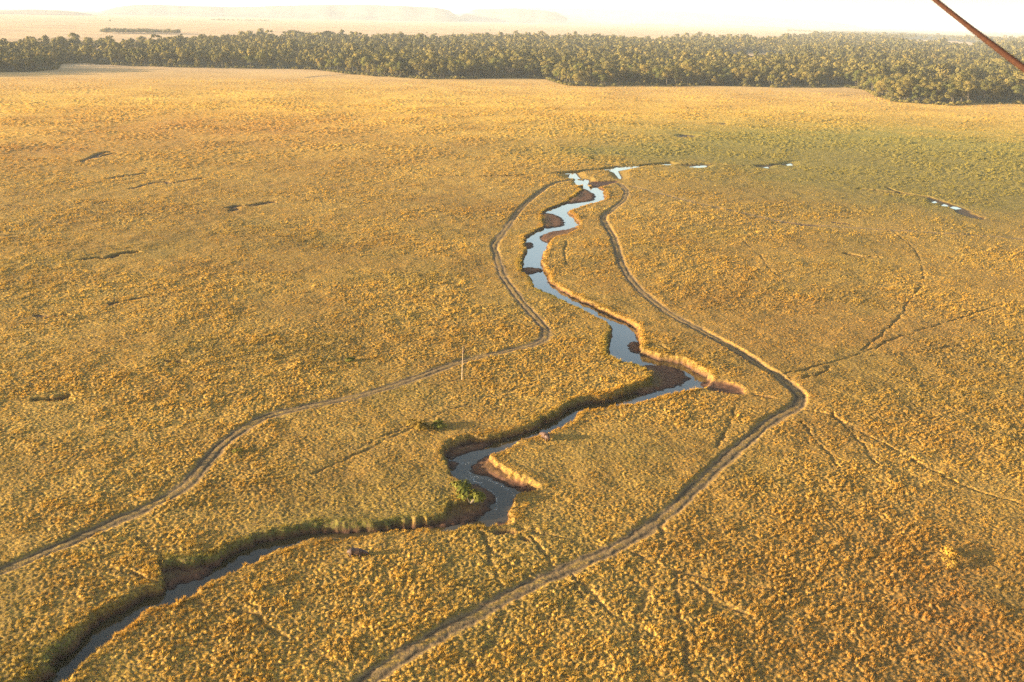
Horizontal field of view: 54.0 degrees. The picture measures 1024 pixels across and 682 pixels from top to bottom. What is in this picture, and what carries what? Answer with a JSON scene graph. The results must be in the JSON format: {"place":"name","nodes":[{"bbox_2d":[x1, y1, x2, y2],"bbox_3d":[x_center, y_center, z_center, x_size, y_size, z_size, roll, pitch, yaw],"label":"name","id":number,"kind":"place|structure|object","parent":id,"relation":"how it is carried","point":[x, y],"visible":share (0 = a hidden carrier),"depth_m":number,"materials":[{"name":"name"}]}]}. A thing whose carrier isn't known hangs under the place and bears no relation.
{"place":"outdoors","nodes":[
{"label":"outdoors","id":0,"kind":"place"},
{"bbox_2d":[0,10,101,15],"bbox_3d":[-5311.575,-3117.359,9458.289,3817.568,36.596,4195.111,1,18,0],"label":"hill","id":1,"kind":"structure","parent":0,"point":[41,12],"depth_m":8750.17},
{"bbox_2d":[98,4,458,21],"bbox_3d":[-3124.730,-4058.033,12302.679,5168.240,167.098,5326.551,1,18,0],"label":"mesa hill","id":2,"kind":"structure","parent":0,"point":[373,12],"depth_m":11056.99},
{"bbox_2d":[347,546,368,556],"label":"hippo","id":3,"kind":"object","parent":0,"point":[352,551],"visible":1,"depth_m":154.84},
{"bbox_2d":[45,163,960,681],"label":"river water","id":4,"kind":"structure","parent":0,"point":[619,341],"depth_m":190.17,"materials":[{"name":"blue liquid"}]},
{"bbox_2d":[0,5,1023,681],"bbox_3d":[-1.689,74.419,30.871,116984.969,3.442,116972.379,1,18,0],"label":"savanna ground","id":5,"kind":"structure","parent":0,"point":[720,457],"depth_m":235.49,"materials":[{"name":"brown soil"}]},
{"bbox_2d":[4,57,20,70],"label":"forest tree","id":6,"kind":"object","parent":5,"relation":"on","point":[11,62],"visible":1,"depth_m":1242.21,"materials":[{"name":"green plant"}]},
{"bbox_2d":[23,57,31,71],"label":"forest tree","id":7,"kind":"object","parent":5,"relation":"on","point":[28,63],"visible":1,"depth_m":1253.13,"materials":[{"name":"green plant"}]},
{"bbox_2d":[21,52,34,69],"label":"forest tree","id":8,"kind":"object","parent":5,"relation":"on","point":[30,55],"visible":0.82,"depth_m":1278.38,"materials":[{"name":"green plant"}]},
{"bbox_2d":[42,52,58,65],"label":"forest tree","id":9,"kind":"object","parent":5,"relation":"on","point":[54,55],"visible":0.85,"depth_m":1327.51,"materials":[{"name":"green plant"}]},
{"bbox_2d":[147,50,157,63],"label":"forest tree","id":10,"kind":"object","parent":5,"relation":"on","point":[152,58],"visible":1,"depth_m":1441.24,"materials":[{"name":"green plant"}]},
{"bbox_2d":[215,52,228,67],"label":"forest tree","id":11,"kind":"object","parent":5,"relation":"on","point":[219,56],"visible":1,"depth_m":1433.88,"materials":[{"name":"green plant"}]},
{"bbox_2d":[244,55,255,67],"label":"forest tree","id":12,"kind":"object","parent":5,"relation":"on","point":[250,58],"visible":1,"depth_m":1426.36,"materials":[{"name":"green plant"}]},
{"bbox_2d":[255,52,266,67],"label":"forest tree","id":13,"kind":"object","parent":5,"relation":"on","point":[257,57],"visible":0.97,"depth_m":1444.90,"materials":[{"name":"green plant"}]},
{"bbox_2d":[315,57,325,69],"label":"forest tree","id":14,"kind":"object","parent":5,"relation":"on","point":[319,59],"visible":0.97,"depth_m":1426.20,"materials":[{"name":"green plant"}]},
{"bbox_2d":[333,57,343,65],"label":"forest tree","id":15,"kind":"object","parent":5,"relation":"on","point":[337,61],"visible":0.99,"depth_m":1390.22,"materials":[{"name":"green plant"}]},
{"bbox_2d":[349,59,358,71],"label":"forest tree","id":16,"kind":"object","parent":5,"relation":"on","point":[352,61],"visible":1,"depth_m":1364.85,"materials":[{"name":"green plant"}]},
{"bbox_2d":[360,56,373,72],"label":"forest tree","id":17,"kind":"object","parent":5,"relation":"on","point":[364,60],"visible":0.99,"depth_m":1353.60,"materials":[{"name":"green plant"}]},
{"bbox_2d":[370,64,378,73],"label":"forest tree","id":18,"kind":"object","parent":5,"relation":"on","point":[375,66],"visible":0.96,"depth_m":1329.45,"materials":[{"name":"green plant"}]},
{"bbox_2d":[385,62,395,73],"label":"forest tree","id":19,"kind":"object","parent":5,"relation":"on","point":[389,64],"visible":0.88,"depth_m":1331.92,"materials":[{"name":"green plant"}]},
{"bbox_2d":[393,61,403,74],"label":"forest tree","id":20,"kind":"object","parent":5,"relation":"on","point":[399,64],"visible":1,"depth_m":1308.88,"materials":[{"name":"green plant"}]},
{"bbox_2d":[406,418,430,431],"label":"shrub","id":21,"kind":"object","parent":5,"relation":"on","point":[419,425],"visible":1,"depth_m":203.20,"materials":[{"name":"plant"}]},
{"bbox_2d":[417,59,431,76],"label":"forest tree","id":22,"kind":"object","parent":5,"relation":"on","point":[424,64],"visible":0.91,"depth_m":1313.47,"materials":[{"name":"green plant"}]},
{"bbox_2d":[431,419,446,428],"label":"shrub","id":23,"kind":"object","parent":5,"relation":"on","point":[438,422],"visible":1,"depth_m":203.96,"materials":[{"name":"green plant"}]},
{"bbox_2d":[436,65,444,74],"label":"forest tree","id":24,"kind":"object","parent":5,"relation":"on","point":[439,68],"visible":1,"depth_m":1307.77,"materials":[{"name":"green plant"}]},
{"bbox_2d":[439,60,448,77],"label":"forest tree","id":25,"kind":"object","parent":5,"relation":"on","point":[443,63],"visible":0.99,"depth_m":1317.38,"materials":[{"name":"green plant"}]},
{"bbox_2d":[447,64,460,75],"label":"forest tree","id":26,"kind":"object","parent":5,"relation":"on","point":[451,68],"visible":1,"depth_m":1309.34,"materials":[{"name":"green plant"}]},
{"bbox_2d":[451,479,471,488],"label":"shrub","id":27,"kind":"object","parent":5,"relation":"on","point":[463,483],"visible":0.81,"depth_m":178.00,"materials":[{"name":"green plant"}]},
{"bbox_2d":[461,62,471,75],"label":"forest tree","id":28,"kind":"object","parent":5,"relation":"on","point":[465,64],"visible":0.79,"depth_m":1338.44,"materials":[{"name":"green plant"}]},
{"bbox_2d":[456,486,485,504],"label":"shrub","id":29,"kind":"object","parent":5,"relation":"on","point":[465,491],"visible":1,"depth_m":173.24,"materials":[{"name":"green plant"}]},
{"bbox_2d":[466,60,481,75],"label":"forest tree","id":30,"kind":"object","parent":5,"relation":"on","point":[473,71],"visible":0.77,"depth_m":1341.85,"materials":[{"name":"green plant"}]},
{"bbox_2d":[467,60,481,71],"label":"forest tree","id":31,"kind":"object","parent":5,"relation":"on","point":[474,64],"visible":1,"depth_m":1328.30,"materials":[{"name":"green plant"}]},
{"bbox_2d":[489,58,503,66],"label":"forest tree","id":32,"kind":"object","parent":5,"relation":"on","point":[496,61],"visible":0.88,"depth_m":1364.98,"materials":[{"name":"green plant"}]},
{"bbox_2d":[0,19,1023,105],"bbox_3d":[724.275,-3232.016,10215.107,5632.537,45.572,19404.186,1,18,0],"label":"woodland","id":33,"kind":"object","parent":5,"relation":"on","point":[898,56],"visible":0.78,"depth_m":1708.48,"materials":[{"name":"green plant"}]},
{"bbox_2d":[513,62,525,75],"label":"forest tree","id":34,"kind":"object","parent":5,"relation":"on","point":[521,68],"visible":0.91,"depth_m":1368.42,"materials":[{"name":"green plant"}]},
{"bbox_2d":[524,65,535,74],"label":"forest tree","id":35,"kind":"object","parent":5,"relation":"on","point":[526,67],"visible":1,"depth_m":1355.30,"materials":[{"name":"green plant"}]},
{"bbox_2d":[539,432,549,440],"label":"hippo","id":36,"kind":"object","parent":5,"relation":"on","point":[545,435],"visible":1,"depth_m":198.89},
{"bbox_2d":[542,68,551,75],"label":"forest tree","id":37,"kind":"object","parent":5,"relation":"on","point":[548,72],"visible":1,"depth_m":1348.28,"materials":[{"name":"green plant"}]},
{"bbox_2d":[540,61,553,68],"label":"forest tree","id":38,"kind":"object","parent":5,"relation":"on","point":[545,63],"visible":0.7,"depth_m":1379.41,"materials":[{"name":"green plant"}]},
{"bbox_2d":[560,67,567,80],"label":"forest tree","id":39,"kind":"object","parent":5,"relation":"on","point":[563,75],"visible":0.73,"depth_m":1270.37,"materials":[{"name":"green plant"}]},
{"bbox_2d":[572,70,583,85],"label":"forest tree","id":40,"kind":"object","parent":5,"relation":"on","point":[578,76],"visible":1,"depth_m":1221.87,"materials":[{"name":"green plant"}]},
{"bbox_2d":[573,63,584,72],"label":"forest tree","id":41,"kind":"object","parent":5,"relation":"on","point":[580,67],"visible":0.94,"depth_m":1255.56,"materials":[{"name":"green plant"}]},
{"bbox_2d":[586,73,591,85],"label":"forest tree","id":42,"kind":"object","parent":5,"relation":"on","point":[589,77],"visible":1,"depth_m":1230.34,"materials":[{"name":"green plant"}]},
{"bbox_2d":[587,65,597,80],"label":"forest tree","id":43,"kind":"object","parent":5,"relation":"on","point":[590,69],"visible":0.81,"depth_m":1255.12,"materials":[{"name":"green plant"}]},
{"bbox_2d":[592,71,601,79],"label":"forest tree","id":44,"kind":"object","parent":5,"relation":"on","point":[596,74],"visible":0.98,"depth_m":1234.29,"materials":[{"name":"green plant"}]},
{"bbox_2d":[599,74,608,82],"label":"forest tree","id":45,"kind":"object","parent":5,"relation":"on","point":[604,77],"visible":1,"depth_m":1222.38,"materials":[{"name":"green plant"}]},
{"bbox_2d":[605,70,615,83],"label":"forest tree","id":46,"kind":"object","parent":5,"relation":"on","point":[611,75],"visible":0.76,"depth_m":1238.05,"materials":[{"name":"green plant"}]},
{"bbox_2d":[623,66,637,81],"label":"forest tree","id":47,"kind":"object","parent":5,"relation":"on","point":[632,73],"visible":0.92,"depth_m":1276.90,"materials":[{"name":"green plant"}]},
{"bbox_2d":[640,71,646,81],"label":"forest tree","id":48,"kind":"object","parent":5,"relation":"on","point":[644,77],"visible":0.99,"depth_m":1273.15,"materials":[{"name":"green plant"}]},
{"bbox_2d":[637,64,652,79],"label":"forest tree","id":49,"kind":"object","parent":5,"relation":"on","point":[644,67],"visible":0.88,"depth_m":1290.42,"materials":[{"name":"green plant"}]},
{"bbox_2d":[652,67,667,82],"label":"forest tree","id":50,"kind":"object","parent":5,"relation":"on","point":[659,72],"visible":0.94,"depth_m":1267.66,"materials":[{"name":"green plant"}]},
{"bbox_2d":[661,66,675,84],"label":"forest tree","id":51,"kind":"object","parent":5,"relation":"on","point":[667,71],"visible":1,"depth_m":1264.07,"materials":[{"name":"green plant"}]},
{"bbox_2d":[677,70,683,82],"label":"forest tree","id":52,"kind":"object","parent":5,"relation":"on","point":[680,78],"visible":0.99,"depth_m":1272.75,"materials":[{"name":"green plant"}]},
{"bbox_2d":[679,63,696,82],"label":"forest tree","id":53,"kind":"object","parent":5,"relation":"on","point":[690,66],"visible":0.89,"depth_m":1308.07,"materials":[{"name":"green plant"}]},
{"bbox_2d":[692,68,703,80],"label":"forest tree","id":54,"kind":"object","parent":5,"relation":"on","point":[699,74],"visible":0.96,"depth_m":1301.40,"materials":[{"name":"green plant"}]},
{"bbox_2d":[701,66,714,73],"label":"forest tree","id":55,"kind":"object","parent":5,"relation":"on","point":[708,68],"visible":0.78,"depth_m":1329.65,"materials":[{"name":"green plant"}]},
{"bbox_2d":[718,74,727,82],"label":"forest tree","id":56,"kind":"object","parent":5,"relation":"on","point":[723,79],"visible":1,"depth_m":1284.83,"materials":[{"name":"green plant"}]},
{"bbox_2d":[724,72,734,79],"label":"forest tree","id":57,"kind":"object","parent":5,"relation":"on","point":[731,76],"visible":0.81,"depth_m":1302.25,"materials":[{"name":"green plant"}]},
{"bbox_2d":[730,68,746,84],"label":"forest tree","id":58,"kind":"object","parent":5,"relation":"on","point":[737,75],"visible":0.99,"depth_m":1305.49,"materials":[{"name":"green plant"}]},
{"bbox_2d":[742,68,755,82],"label":"forest tree","id":59,"kind":"object","parent":5,"relation":"on","point":[748,71],"visible":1,"depth_m":1301.90,"materials":[{"name":"green plant"}]},
{"bbox_2d":[760,73,768,84],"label":"forest tree","id":60,"kind":"object","parent":5,"relation":"on","point":[763,78],"visible":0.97,"depth_m":1312.29,"materials":[{"name":"green plant"}]},
{"bbox_2d":[773,76,781,84],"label":"forest tree","id":61,"kind":"object","parent":5,"relation":"on","point":[776,80],"visible":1,"depth_m":1281.36,"materials":[{"name":"green plant"}]},
{"bbox_2d":[781,71,788,83],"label":"forest tree","id":62,"kind":"object","parent":5,"relation":"on","point":[785,79],"visible":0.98,"depth_m":1301.34,"materials":[{"name":"green plant"}]},
{"bbox_2d":[799,67,813,85],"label":"forest tree","id":63,"kind":"object","parent":5,"relation":"on","point":[806,74],"visible":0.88,"depth_m":1315.34,"materials":[{"name":"green plant"}]},
{"bbox_2d":[807,74,812,86],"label":"forest tree","id":64,"kind":"object","parent":5,"relation":"on","point":[809,77],"visible":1,"depth_m":1305.49,"materials":[{"name":"green plant"}]},
{"bbox_2d":[816,73,826,80],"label":"forest tree","id":65,"kind":"object","parent":5,"relation":"on","point":[819,76],"visible":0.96,"depth_m":1320.62,"materials":[{"name":"green plant"}]},
{"bbox_2d":[835,74,845,84],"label":"forest tree","id":66,"kind":"object","parent":5,"relation":"on","point":[840,76],"visible":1,"depth_m":1334.51,"materials":[{"name":"green plant"}]},
{"bbox_2d":[853,70,868,84],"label":"forest tree","id":67,"kind":"object","parent":5,"relation":"on","point":[858,73],"visible":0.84,"depth_m":1318.33,"materials":[{"name":"green plant"}]},
{"bbox_2d":[860,74,867,85],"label":"forest tree","id":68,"kind":"object","parent":5,"relation":"on","point":[863,79],"visible":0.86,"depth_m":1287.17,"materials":[{"name":"green plant"}]},
{"bbox_2d":[874,84,885,93],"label":"forest tree","id":69,"kind":"object","parent":5,"relation":"on","point":[879,89],"visible":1,"depth_m":1156.40,"materials":[{"name":"green plant"}]},
{"bbox_2d":[876,76,889,95],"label":"forest tree","id":70,"kind":"object","parent":5,"relation":"on","point":[879,82],"visible":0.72,"depth_m":1168.81,"materials":[{"name":"green plant"}]},
{"bbox_2d":[881,77,897,92],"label":"forest tree","id":71,"kind":"object","parent":5,"relation":"on","point":[888,80],"visible":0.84,"depth_m":1158.30,"materials":[{"name":"green plant"}]},
{"bbox_2d":[887,87,896,97],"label":"forest tree","id":72,"kind":"object","parent":5,"relation":"on","point":[891,90],"visible":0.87,"depth_m":1105.43,"materials":[{"name":"green plant"}]},
{"bbox_2d":[893,82,904,98],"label":"forest tree","id":73,"kind":"object","parent":5,"relation":"on","point":[900,88],"visible":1,"depth_m":1084.28,"materials":[{"name":"green plant"}]},
{"bbox_2d":[895,76,916,98],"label":"forest tree","id":74,"kind":"object","parent":5,"relation":"on","point":[908,79],"visible":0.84,"depth_m":1113.60,"materials":[{"name":"green plant"}]},
{"bbox_2d":[902,87,911,98],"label":"forest tree","id":75,"kind":"object","parent":5,"relation":"on","point":[908,92],"visible":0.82,"depth_m":1093.85,"materials":[{"name":"green plant"}]},
{"bbox_2d":[911,86,919,100],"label":"forest tree","id":76,"kind":"object","parent":5,"relation":"on","point":[915,94],"visible":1,"depth_m":1084.68,"materials":[{"name":"green plant"}]},
{"bbox_2d":[915,85,927,100],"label":"forest tree","id":77,"kind":"object","parent":5,"relation":"on","point":[920,88],"visible":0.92,"depth_m":1089.66,"materials":[{"name":"green plant"}]},
{"bbox_2d":[920,89,931,97],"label":"forest tree","id":78,"kind":"object","parent":5,"relation":"on","point":[926,91],"visible":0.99,"depth_m":1085.83,"materials":[{"name":"green plant"}]},
{"bbox_2d":[919,79,935,99],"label":"forest tree","id":79,"kind":"object","parent":5,"relation":"on","point":[924,82],"visible":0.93,"depth_m":1102.95,"materials":[{"name":"green plant"}]},
{"bbox_2d":[920,79,938,97],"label":"forest tree","id":80,"kind":"object","parent":5,"relation":"on","point":[936,86],"visible":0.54,"depth_m":1099.54,"materials":[{"name":"green plant"}]},
{"bbox_2d":[930,90,936,102],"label":"forest tree","id":81,"kind":"object","parent":5,"relation":"on","point":[934,95],"visible":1,"depth_m":1068.03,"materials":[{"name":"green plant"}]},
{"bbox_2d":[929,83,942,101],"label":"forest tree","id":82,"kind":"object","parent":5,"relation":"on","point":[939,88],"visible":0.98,"depth_m":1087.57,"materials":[{"name":"green plant"}]},
{"bbox_2d":[937,81,945,100],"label":"forest tree","id":83,"kind":"object","parent":5,"relation":"on","point":[943,88],"visible":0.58,"depth_m":1100.06,"materials":[{"name":"green plant"}]},
{"bbox_2d":[941,83,956,101],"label":"forest tree","id":84,"kind":"object","parent":5,"relation":"on","point":[943,85],"visible":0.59,"depth_m":1092.07,"materials":[{"name":"green plant"}]},
{"bbox_2d":[941,555,961,569],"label":"shrub","id":85,"kind":"object","parent":5,"relation":"on","point":[951,561],"visible":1,"depth_m":156.01,"materials":[{"name":"plant"}]},
{"bbox_2d":[944,88,959,103],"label":"forest tree","id":86,"kind":"object","parent":5,"relation":"on","point":[950,92],"visible":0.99,"depth_m":1075.39,"materials":[{"name":"green plant"}]},
{"bbox_2d":[942,544,962,557],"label":"shrub","id":87,"kind":"object","parent":5,"relation":"on","point":[949,551],"visible":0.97,"depth_m":158.93,"materials":[{"name":"plant"}]},
{"bbox_2d":[946,84,961,101],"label":"forest tree","id":88,"kind":"object","parent":5,"relation":"on","point":[954,91],"visible":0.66,"depth_m":1082.33,"materials":[{"name":"green plant"}]},
{"bbox_2d":[951,81,974,101],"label":"forest tree","id":89,"kind":"object","parent":5,"relation":"on","point":[962,89],"visible":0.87,"depth_m":1079.04,"materials":[{"name":"green plant"}]},
{"bbox_2d":[961,85,975,103],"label":"forest tree","id":90,"kind":"object","parent":5,"relation":"on","point":[968,87],"visible":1,"depth_m":1068.44,"materials":[{"name":"green plant"}]},
{"bbox_2d":[964,91,975,100],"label":"forest tree","id":91,"kind":"object","parent":5,"relation":"on","point":[971,95],"visible":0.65,"depth_m":1094.45,"materials":[{"name":"green plant"}]},
{"bbox_2d":[964,80,976,99],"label":"forest tree","id":92,"kind":"object","parent":5,"relation":"on","point":[969,82],"visible":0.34,"depth_m":1131.53,"materials":[{"name":"green plant"}]},
{"bbox_2d":[976,85,991,97],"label":"forest tree","id":93,"kind":"object","parent":5,"relation":"on","point":[980,92],"visible":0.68,"depth_m":1117.96,"materials":[{"name":"green plant"}]},
{"bbox_2d":[980,82,993,100],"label":"forest tree","id":94,"kind":"object","parent":5,"relation":"on","point":[985,87],"visible":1,"depth_m":1106.37,"materials":[{"name":"green plant"}]},
{"bbox_2d":[990,86,1004,99],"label":"forest tree","id":95,"kind":"object","parent":5,"relation":"on","point":[995,93],"visible":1,"depth_m":1110.86,"materials":[{"name":"green plant"}]},
{"bbox_2d":[1011,85,1023,100],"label":"forest tree","id":96,"kind":"object","parent":5,"relation":"on","point":[1016,88],"visible":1,"depth_m":1128.14,"materials":[{"name":"green plant"}]},
{"bbox_2d":[0,0,1023,28],"label":"sky","id":97,"kind":"structure","parent":0,"point":[979,13],"materials":[{"name":"white"}]},
{"bbox_2d":[459,8,567,23],"bbox_3d":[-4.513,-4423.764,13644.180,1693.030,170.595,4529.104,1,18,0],"label":"mesa hill","id":98,"kind":"structure","parent":0,"point":[510,15],"depth_m":12366.03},
{"bbox_2d":[455,7,857,28],"bbox_3d":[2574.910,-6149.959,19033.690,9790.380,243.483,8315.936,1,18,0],"label":"hill","id":99,"kind":"structure","parent":0,"point":[625,16],"depth_m":17024.40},
{"bbox_2d":[932,0,1023,72],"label":"rope","id":100,"kind":"object","parent":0,"point":[1005,54],"visible":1,"depth_m":3.40,"materials":[{"name":"brown fabric"}]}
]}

